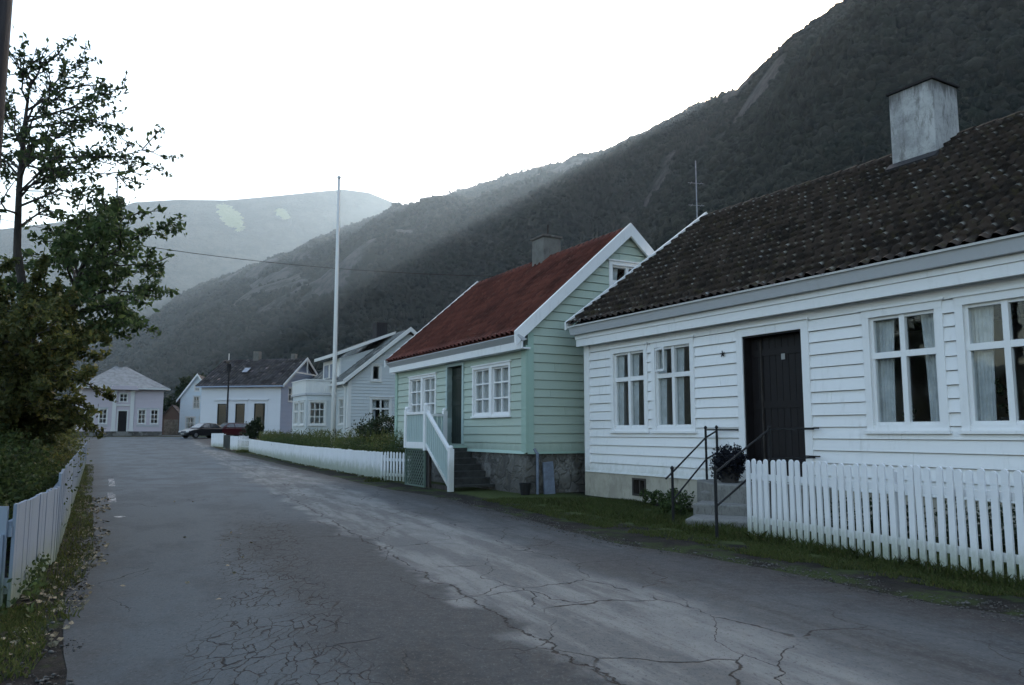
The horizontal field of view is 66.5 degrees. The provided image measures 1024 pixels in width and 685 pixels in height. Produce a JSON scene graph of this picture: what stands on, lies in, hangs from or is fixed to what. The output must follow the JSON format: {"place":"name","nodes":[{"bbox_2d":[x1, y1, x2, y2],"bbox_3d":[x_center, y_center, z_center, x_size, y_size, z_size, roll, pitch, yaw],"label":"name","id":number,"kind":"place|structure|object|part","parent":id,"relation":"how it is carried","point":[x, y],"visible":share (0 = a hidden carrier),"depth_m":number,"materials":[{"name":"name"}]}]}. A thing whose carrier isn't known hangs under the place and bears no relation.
{"place":"outdoors","nodes":[
{"label":"outdoors","id":0,"kind":"place"},
{"bbox_2d":[0,190,392,347],"bbox_3d":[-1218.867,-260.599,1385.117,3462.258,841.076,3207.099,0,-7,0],"label":"mountain","id":1,"kind":"structure","parent":0,"point":[258,229],"depth_m":2431.20,"materials":[{"name":"grey stone"}]},
{"bbox_2d":[236,449,398,481],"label":"grass","id":2,"kind":"structure","parent":0,"point":[374,479],"depth_m":22.47,"materials":[{"name":"green plant"}]},
{"bbox_2d":[0,0,841,228],"label":"sky","id":3,"kind":"structure","parent":0,"point":[404,101],"materials":[{"name":"white"}]},
{"bbox_2d":[0,434,1023,684],"bbox_3d":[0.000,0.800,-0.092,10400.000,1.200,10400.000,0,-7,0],"label":"ground","id":4,"kind":"structure","parent":0,"point":[48,664],"depth_m":8.73,"materials":[{"name":"soil"}]},
{"bbox_2d":[0,0,12,169],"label":"utility pole","id":5,"kind":"object","parent":4,"relation":"on","point":[5,16],"visible":1,"depth_m":9.63,"materials":[{"name":"brown wood"}]},
{"bbox_2d":[0,506,12,605],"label":"wooden gate","id":6,"kind":"structure","parent":4,"relation":"on","point":[6,530],"depth_m":6.12,"materials":[{"name":"paint"}]},
{"bbox_2d":[1,552,50,616],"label":"weeds","id":7,"kind":"object","parent":4,"relation":"on","point":[39,574],"visible":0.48,"depth_m":6.47,"materials":[{"name":"green plant"}]},
{"bbox_2d":[0,486,59,607],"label":"board fence","id":8,"kind":"object","parent":4,"relation":"on","point":[33,522],"visible":0.82,"depth_m":6.83,"materials":[{"name":"paint"}]},
{"bbox_2d":[0,420,86,551],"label":"bush","id":9,"kind":"object","parent":4,"relation":"on","point":[20,476],"visible":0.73,"depth_m":9.36,"materials":[{"name":"green plant"}]},
{"bbox_2d":[0,414,92,501],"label":"bush","id":10,"kind":"object","parent":4,"relation":"on","point":[64,441],"visible":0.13,"depth_m":15.42,"materials":[{"name":"green plant"}]},
{"bbox_2d":[0,464,95,684],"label":"grass","id":11,"kind":"structure","parent":4,"relation":"on","point":[15,618],"depth_m":6.02,"materials":[{"name":"green plant"}]},
{"bbox_2d":[6,500,97,684],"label":"fallen leaves","id":12,"kind":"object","parent":4,"relation":"on","point":[45,678],"depth_m":6.14,"materials":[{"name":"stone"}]},
{"bbox_2d":[0,251,117,459],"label":"garden tree","id":13,"kind":"object","parent":4,"relation":"on","point":[29,371],"visible":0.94,"depth_m":9.88,"materials":[{"name":"green plant"}]},
{"bbox_2d":[53,442,86,559],"bbox_3d":[-11.845,3.514,21.277,0.168,1.263,29.602,3,-7,-28],"label":"board fence","id":14,"kind":"object","parent":4,"relation":"on","point":[64,494],"visible":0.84,"depth_m":10.79,"materials":[{"name":"paint"}]},
{"bbox_2d":[0,24,185,502],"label":"garden tree","id":15,"kind":"object","parent":4,"relation":"on","point":[26,158],"visible":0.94,"depth_m":11.93,"materials":[{"name":"green plant"}]},
{"bbox_2d":[0,192,186,466],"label":"garden tree","id":16,"kind":"object","parent":4,"relation":"on","point":[89,280],"visible":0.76,"depth_m":11.84,"materials":[{"name":"green plant"}]},
{"bbox_2d":[75,362,170,435],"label":"hipped house","id":17,"kind":"structure","parent":4,"relation":"on","point":[136,409],"depth_m":87.67,"materials":[{"name":"wood"}]},
{"bbox_2d":[98,408,107,423],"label":"window","id":18,"kind":"structure","parent":17,"relation":"in","point":[103,409],"depth_m":85.91,"materials":[{"name":"white paint"}]},
{"bbox_2d":[116,410,128,430],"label":"door","id":19,"kind":"structure","parent":17,"relation":"in","point":[122,415],"depth_m":86.98,"materials":[{"name":"black wood"}]},
{"bbox_2d":[119,393,127,402],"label":"window","id":20,"kind":"structure","parent":17,"relation":"in","point":[123,397],"depth_m":87.20,"materials":[{"name":"white paint"}]},
{"bbox_2d":[137,409,146,423],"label":"window","id":21,"kind":"structure","parent":17,"relation":"in","point":[138,414],"depth_m":87.99,"materials":[{"name":"white paint"}]},
{"bbox_2d":[150,409,158,424],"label":"window","id":22,"kind":"structure","parent":17,"relation":"in","point":[151,410],"depth_m":88.75,"materials":[{"name":"white paint"}]},
{"bbox_2d":[162,405,179,433],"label":"shed","id":23,"kind":"structure","parent":4,"relation":"on","point":[170,419],"depth_m":100.81,"materials":[{"name":"wood"}]},
{"bbox_2d":[163,419,177,433],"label":"door","id":24,"kind":"structure","parent":23,"relation":"in","point":[170,426],"depth_m":100.71,"materials":[{"name":"brown wood"}]},
{"bbox_2d":[155,435,189,439],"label":"square","id":25,"kind":"structure","parent":4,"relation":"on","point":[171,439],"depth_m":71.12,"materials":[{"name":"concrete"}]},
{"bbox_2d":[163,373,205,412],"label":"dark tree","id":26,"kind":"object","parent":4,"relation":"on","point":[185,382],"visible":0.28,"depth_m":108.94,"materials":[{"name":"green plant"}]},
{"bbox_2d":[176,374,203,430],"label":"gabled house","id":27,"kind":"structure","parent":4,"relation":"on","point":[190,409],"depth_m":94.59,"materials":[{"name":"paint"}]},
{"bbox_2d":[185,416,195,428],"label":"window","id":28,"kind":"structure","parent":27,"relation":"in","point":[186,417],"depth_m":94.40,"materials":[{"name":"white paint"}]},
{"bbox_2d":[192,396,200,408],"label":"window","id":29,"kind":"structure","parent":27,"relation":"in","point":[194,397],"depth_m":94.80,"materials":[{"name":"white paint"}]},
{"bbox_2d":[194,383,199,391],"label":"window","id":30,"kind":"structure","parent":27,"relation":"in","point":[198,388],"depth_m":94.96,"materials":[{"name":"white paint"}]},
{"bbox_2d":[211,433,225,448],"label":"fence panel","id":31,"kind":"object","parent":4,"relation":"on","point":[216,439],"visible":0.98,"depth_m":55.40,"materials":[{"name":"paint"}]},
{"bbox_2d":[223,435,229,447],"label":"garden gate","id":32,"kind":"structure","parent":31,"relation":"attached to","point":[226,441],"depth_m":52.66,"materials":[{"name":"grey paint"}]},
{"bbox_2d":[224,361,230,422],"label":"street lamp","id":33,"kind":"object","parent":4,"relation":"on","point":[228,368],"visible":0.87,"depth_m":78.87,"materials":[{"name":"black metal"}]},
{"bbox_2d":[230,436,237,449],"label":"fence panel","id":34,"kind":"object","parent":4,"relation":"on","point":[233,442],"visible":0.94,"depth_m":50.85,"materials":[{"name":"paint"}]},
{"bbox_2d":[238,436,248,450],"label":"picket gate","id":35,"kind":"structure","parent":4,"relation":"on","point":[242,441],"depth_m":49.21,"materials":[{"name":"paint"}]},
{"bbox_2d":[239,416,264,441],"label":"shrub","id":36,"kind":"object","parent":4,"relation":"on","point":[255,427],"visible":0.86,"depth_m":65.30,"materials":[{"name":"green plant"}]},
{"bbox_2d":[195,351,317,435],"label":"shop house","id":37,"kind":"structure","parent":4,"relation":"on","point":[260,387],"depth_m":83.25,"materials":[{"name":"wood"}]},
{"bbox_2d":[214,399,229,424],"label":"window","id":38,"kind":"structure","parent":37,"relation":"in","point":[217,401],"depth_m":82.90,"materials":[{"name":"white paint"}]},
{"bbox_2d":[232,399,248,422],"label":"window","id":39,"kind":"structure","parent":37,"relation":"in","point":[235,401],"depth_m":82.52,"materials":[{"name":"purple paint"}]},
{"bbox_2d":[250,399,268,433],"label":"door frame","id":40,"kind":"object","parent":37,"relation":"in","point":[254,401],"depth_m":82.12,"materials":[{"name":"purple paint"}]},
{"bbox_2d":[288,387,292,401],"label":"window","id":41,"kind":"structure","parent":37,"relation":"in","point":[291,398],"depth_m":84.19,"materials":[{"name":"white paint"}]},
{"bbox_2d":[249,439,387,480],"bbox_3d":[-9.885,5.099,35.223,0.168,1.289,28.648,3,-7,-26],"label":"board fence","id":42,"kind":"object","parent":4,"relation":"on","point":[364,463],"visible":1,"depth_m":28.89,"materials":[{"name":"paint"}]},
{"bbox_2d":[330,175,340,446],"bbox_3d":[-7.517,-0.922,33.322,0.226,12.820,0.205,0,-7,0],"label":"flagpole","id":43,"kind":"object","parent":4,"relation":"on","point":[334,373],"visible":0.89,"depth_m":33.24,"materials":[{"name":"white metal"}]},
{"bbox_2d":[256,427,419,471],"bbox_3d":[-9.129,4.695,35.531,1.749,1.768,28.239,3,-7,-26],"label":"hedge","id":44,"kind":"object","parent":4,"relation":"on","point":[323,440],"visible":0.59,"depth_m":29.38,"materials":[{"name":"green plant"}]},
{"bbox_2d":[291,322,416,448],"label":"weatherboard house","id":45,"kind":"structure","parent":4,"relation":"on","point":[365,378],"depth_m":41.32,"materials":[{"name":"paint"}]},
{"bbox_2d":[292,401,298,425],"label":"window","id":46,"kind":"structure","parent":45,"relation":"in","point":[295,403],"depth_m":42.98,"materials":[{"name":"white paint"}]},
{"bbox_2d":[298,400,304,425],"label":"window","id":47,"kind":"structure","parent":45,"relation":"in","point":[301,402],"depth_m":41.85,"materials":[{"name":"white paint"}]},
{"bbox_2d":[307,400,327,425],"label":"window","id":48,"kind":"structure","parent":45,"relation":"in","point":[324,402],"depth_m":41.40,"materials":[{"name":"white paint"}]},
{"bbox_2d":[324,364,331,377],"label":"dormer door","id":49,"kind":"structure","parent":45,"relation":"in","point":[326,368],"depth_m":44.01,"materials":[{"name":"white wood"}]},
{"bbox_2d":[337,397,343,425],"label":"window","id":50,"kind":"structure","parent":45,"relation":"in","point":[340,399],"depth_m":41.09,"materials":[{"name":"white paint"}]},
{"bbox_2d":[370,363,382,381],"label":"window","id":51,"kind":"structure","parent":45,"relation":"in","point":[379,365],"depth_m":40.83,"materials":[{"name":"white paint"}]},
{"bbox_2d":[369,396,392,424],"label":"window","id":52,"kind":"structure","parent":45,"relation":"in","point":[387,400],"depth_m":40.76,"materials":[{"name":"white paint"}]},
{"bbox_2d":[348,412,394,469],"bbox_3d":[-4.704,3.593,28.209,1.806,2.212,2.861,6,-9,-40],"label":"shrub","id":53,"kind":"object","parent":4,"relation":"on","point":[375,424],"visible":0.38,"depth_m":28.11,"materials":[{"name":"green plant"}]},
{"bbox_2d":[380,451,410,482],"bbox_3d":[-3.259,3.627,22.004,1.186,1.103,0.162,-5,-8,39],"label":"picket fence","id":54,"kind":"object","parent":4,"relation":"on","point":[385,459],"visible":0.8,"depth_m":22.01,"materials":[{"name":"paint"}]},
{"bbox_2d":[404,403,494,491],"bbox_3d":[-1.660,2.688,20.145,1.246,2.245,3.046,4,-7,-29],"label":"entrance stoop","id":55,"kind":"object","parent":4,"relation":"on","point":[457,466],"visible":0.99,"depth_m":19.89,"materials":[{"name":"white paint"}]},
{"bbox_2d":[384,223,654,493],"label":"weatherboard house","id":56,"kind":"structure","parent":4,"relation":"on","point":[493,366],"depth_m":19.45,"materials":[{"name":"wood"}]},
{"bbox_2d":[408,375,421,411],"bbox_3d":[-2.838,1.704,23.959,0.375,1.360,1.120,4,-7,-29],"label":"window","id":57,"kind":"structure","parent":56,"relation":"in","point":[415,382],"depth_m":24.17,"materials":[{"name":"white paint"}]},
{"bbox_2d":[420,372,437,413],"bbox_3d":[-2.330,1.599,23.045,0.375,1.360,1.140,4,-7,-29],"label":"window","id":58,"kind":"structure","parent":56,"relation":"in","point":[428,390],"depth_m":23.16,"materials":[{"name":"white paint"}]},
{"bbox_2d":[445,361,465,443],"bbox_3d":[-1.516,1.643,21.411,0.240,2.250,1.220,4,-7,-29],"label":"door","id":59,"kind":"structure","parent":56,"relation":"in","point":[457,420],"depth_m":21.60,"materials":[{"name":"green paint"}]},
{"bbox_2d":[470,363,489,417],"bbox_3d":[-0.664,1.258,20.064,0.375,1.360,1.105,4,-7,-29],"label":"window","id":60,"kind":"structure","parent":56,"relation":"in","point":[480,373],"depth_m":20.19,"materials":[{"name":"white paint"}]},
{"bbox_2d":[488,360,511,417],"bbox_3d":[-0.168,1.155,19.174,0.375,1.360,1.105,4,-7,-29],"label":"window","id":61,"kind":"structure","parent":56,"relation":"in","point":[500,378],"depth_m":19.24,"materials":[{"name":"white paint"}]},
{"bbox_2d":[533,448,538,493],"bbox_3d":[0.547,2.981,17.831,0.138,1.137,0.070,-1,-7,8],"label":"drain pipe","id":62,"kind":"object","parent":56,"relation":"attached to","point":[537,470],"visible":0.81,"depth_m":17.80,"materials":[{"name":"grey metal"}]},
{"bbox_2d":[607,258,639,286],"bbox_3d":[2.867,-1.534,19.863,1.260,1.020,0.375,4,-7,-29],"label":"window","id":63,"kind":"structure","parent":56,"relation":"in","point":[614,264],"depth_m":19.68,"materials":[{"name":"white paint"}]},
{"bbox_2d":[519,483,530,494],"bbox_3d":[0.296,3.291,17.562,0.284,0.260,0.284,0,-7,0],"label":"bucket","id":64,"kind":"object","parent":4,"relation":"on","point":[525,488],"visible":1,"depth_m":17.46,"materials":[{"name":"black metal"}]},
{"bbox_2d":[542,461,554,493],"bbox_3d":[0.844,3.120,17.916,0.280,0.779,0.148,4,-7,-29],"label":"slate slab","id":65,"kind":"object","parent":4,"relation":"on","point":[548,479],"depth_m":17.89,"materials":[{"name":"grey stone"}]},
{"bbox_2d":[639,488,666,505],"bbox_3d":[2.715,2.996,14.974,0.476,0.400,0.822,2,-7,-18],"label":"shrub","id":66,"kind":"object","parent":4,"relation":"on","point":[651,495],"visible":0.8,"depth_m":15.02,"materials":[{"name":"green plant"}]},
{"bbox_2d":[654,488,694,514],"bbox_3d":[2.853,2.792,13.707,0.613,0.519,1.412,-3,-7,21],"label":"shrub","id":67,"kind":"object","parent":4,"relation":"on","point":[679,505],"visible":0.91,"depth_m":13.34,"materials":[{"name":"green plant"}]},
{"bbox_2d":[688,160,702,217],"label":"aerial mast","id":68,"kind":"object","parent":4,"relation":"on","point":[696,205],"visible":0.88,"depth_m":47.88,"materials":[{"name":"metal"}]},
{"bbox_2d":[685,479,832,530],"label":"entrance steps","id":69,"kind":"structure","parent":4,"relation":"on","point":[732,508],"depth_m":12.34,"materials":[{"name":"concrete"}]},
{"bbox_2d":[665,425,738,521],"bbox_3d":[2.975,2.230,12.961,0.604,1.720,2.639,-6,-9,41],"label":"iron railing","id":70,"kind":"object","parent":69,"relation":"on","point":[705,461],"visible":0.83,"depth_m":13.29,"materials":[{"name":"black metal"}]},
{"bbox_2d":[708,443,750,482],"bbox_3d":[3.681,2.021,13.222,0.710,0.684,0.730,4,-8,-30],"label":"potted plant","id":71,"kind":"object","parent":69,"relation":"on","point":[732,471],"visible":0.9,"depth_m":13.05,"materials":[{"name":"green plant"}]},
{"bbox_2d":[713,425,815,537],"bbox_3d":[3.690,2.058,11.371,2.886,1.700,0.170,6,-9,-43],"label":"iron railing","id":72,"kind":"object","parent":69,"relation":"on","point":[716,470],"visible":0.89,"depth_m":11.02,"materials":[{"name":"black metal"}]},
{"bbox_2d":[564,75,1023,544],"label":"weatherboard house","id":73,"kind":"structure","parent":4,"relation":"on","point":[850,315],"depth_m":13.27,"materials":[{"name":"paint"}]},
{"bbox_2d":[607,342,649,432],"bbox_3d":[2.584,0.987,16.565,0.375,1.860,1.320,4,-8,-30],"label":"window","id":74,"kind":"structure","parent":73,"relation":"in","point":[618,379],"depth_m":16.57,"materials":[{"name":"white paint"}]},
{"bbox_2d":[648,335,697,432],"bbox_3d":[3.219,0.849,15.358,0.488,1.860,1.320,4,-8,-30],"label":"window","id":75,"kind":"structure","parent":73,"relation":"in","point":[659,375],"depth_m":15.37,"materials":[{"name":"white paint"}]},
{"bbox_2d":[733,317,815,484],"bbox_3d":[4.470,1.007,13.179,0.290,2.680,1.610,4,-8,-30],"label":"door","id":76,"kind":"structure","parent":73,"relation":"in","point":[774,370],"depth_m":13.30,"materials":[{"name":"black wood"}]},
{"bbox_2d":[857,297,952,433],"bbox_3d":[5.634,0.369,11.168,0.226,1.860,1.320,4,-8,-30],"label":"window","id":77,"kind":"structure","parent":73,"relation":"in","point":[879,354],"depth_m":11.19,"materials":[{"name":"white paint"}]},
{"bbox_2d":[901,405,916,421],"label":"potted plant","id":78,"kind":"object","parent":73,"relation":"on","point":[913,410],"visible":0.26,"depth_m":11.22,"materials":[{"name":"green plant"}]},
{"bbox_2d":[949,284,1023,433],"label":"window","id":79,"kind":"structure","parent":73,"relation":"in","point":[973,311],"depth_m":10.28,"materials":[{"name":"white paint"}]},
{"bbox_2d":[994,378,1008,420],"bbox_3d":[6.386,0.763,10.121,0.206,0.609,0.243,4,-8,-30],"label":"potted plant","id":80,"kind":"object","parent":73,"relation":"on","point":[1001,392],"visible":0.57,"depth_m":10.12,"materials":[{"name":"green plant"}]},
{"bbox_2d":[809,492,926,535],"bbox_3d":[4.888,2.366,10.722,1.698,0.663,0.770,0,-7,0],"label":"border plant","id":81,"kind":"object","parent":4,"relation":"on","point":[871,509],"visible":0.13,"depth_m":10.68,"materials":[{"name":"green plant"}]},
{"bbox_2d":[746,459,1023,581],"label":"picket fence","id":82,"kind":"object","parent":4,"relation":"on","point":[896,487],"visible":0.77,"depth_m":8.45,"materials":[{"name":"paint"}]},
{"bbox_2d":[916,496,1017,550],"bbox_3d":[5.773,2.179,9.336,1.760,0.724,0.772,0,-7,0],"label":"border plant","id":83,"kind":"object","parent":4,"relation":"on","point":[991,531],"visible":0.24,"depth_m":9.28,"materials":[{"name":"green plant"}]},
{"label":"utility pole","id":84,"kind":"object","parent":4,"relation":"on","visible":0},
{"bbox_2d":[1,219,491,276],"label":"overhead cable","id":85,"kind":"object","parent":84,"relation":"attached to","point":[290,264],"visible":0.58,"depth_m":43.84,"materials":[{"name":"black metal"}]},
{"bbox_2d":[56,0,1023,396],"bbox_3d":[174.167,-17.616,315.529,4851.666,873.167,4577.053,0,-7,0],"label":"hillside","id":86,"kind":"structure","parent":0,"point":[326,280],"depth_m":811.74,"materials":[{"name":"green plant"}]},
{"bbox_2d":[54,0,1023,407],"bbox_3d":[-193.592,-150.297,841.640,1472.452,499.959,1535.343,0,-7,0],"label":"woods","id":87,"kind":"object","parent":86,"relation":"on","point":[856,124],"visible":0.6,"depth_m":650.47,"materials":[{"name":"green plant"}]},
{"bbox_2d":[63,437,1023,684],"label":"road","id":88,"kind":"structure","parent":0,"point":[332,580],"depth_m":6.34,"materials":[{"name":"grey asphalt"}]},
{"bbox_2d":[108,479,124,517],"bbox_3d":[-9.229,3.474,18.072,0.281,0.001,12.051,3,-7,-28],"label":"road marking","id":89,"kind":"object","parent":88,"relation":"on","point":[114,498],"visible":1,"depth_m":16.87,"materials":[{"name":"grey paint"}]},
{"bbox_2d":[0,497,252,656],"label":"fallen leaves","id":90,"kind":"object","parent":88,"relation":"on","point":[55,634],"visible":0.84,"depth_m":7.17,"materials":[{"name":"brown plant"}]},
{"bbox_2d":[178,423,221,437],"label":"parked car","id":91,"kind":"object","parent":88,"relation":"on","point":[201,429],"visible":0.86,"depth_m":73.80,"materials":[{"name":"black paint"}]},
{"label":"side window","id":92,"kind":"part","parent":91,"relation":"part of","materials":[{"name":"black glass"}]},
{"bbox_2d":[219,423,247,436],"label":"parked car","id":93,"kind":"object","parent":88,"relation":"on","point":[234,429],"visible":0.46,"depth_m":76.41,"materials":[{"name":"red paint"}]},
{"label":"side window","id":94,"kind":"part","parent":93,"relation":"part of","materials":[{"name":"grey glass"}]},
{"bbox_2d":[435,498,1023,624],"bbox_3d":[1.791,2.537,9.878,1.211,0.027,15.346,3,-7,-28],"label":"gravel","id":95,"kind":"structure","parent":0,"point":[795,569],"depth_m":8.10,"materials":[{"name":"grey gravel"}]},
{"bbox_2d":[481,496,1023,597],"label":"grass","id":96,"kind":"structure","parent":0,"point":[616,510],"depth_m":9.54,"materials":[{"name":"green plant"}]}
]}

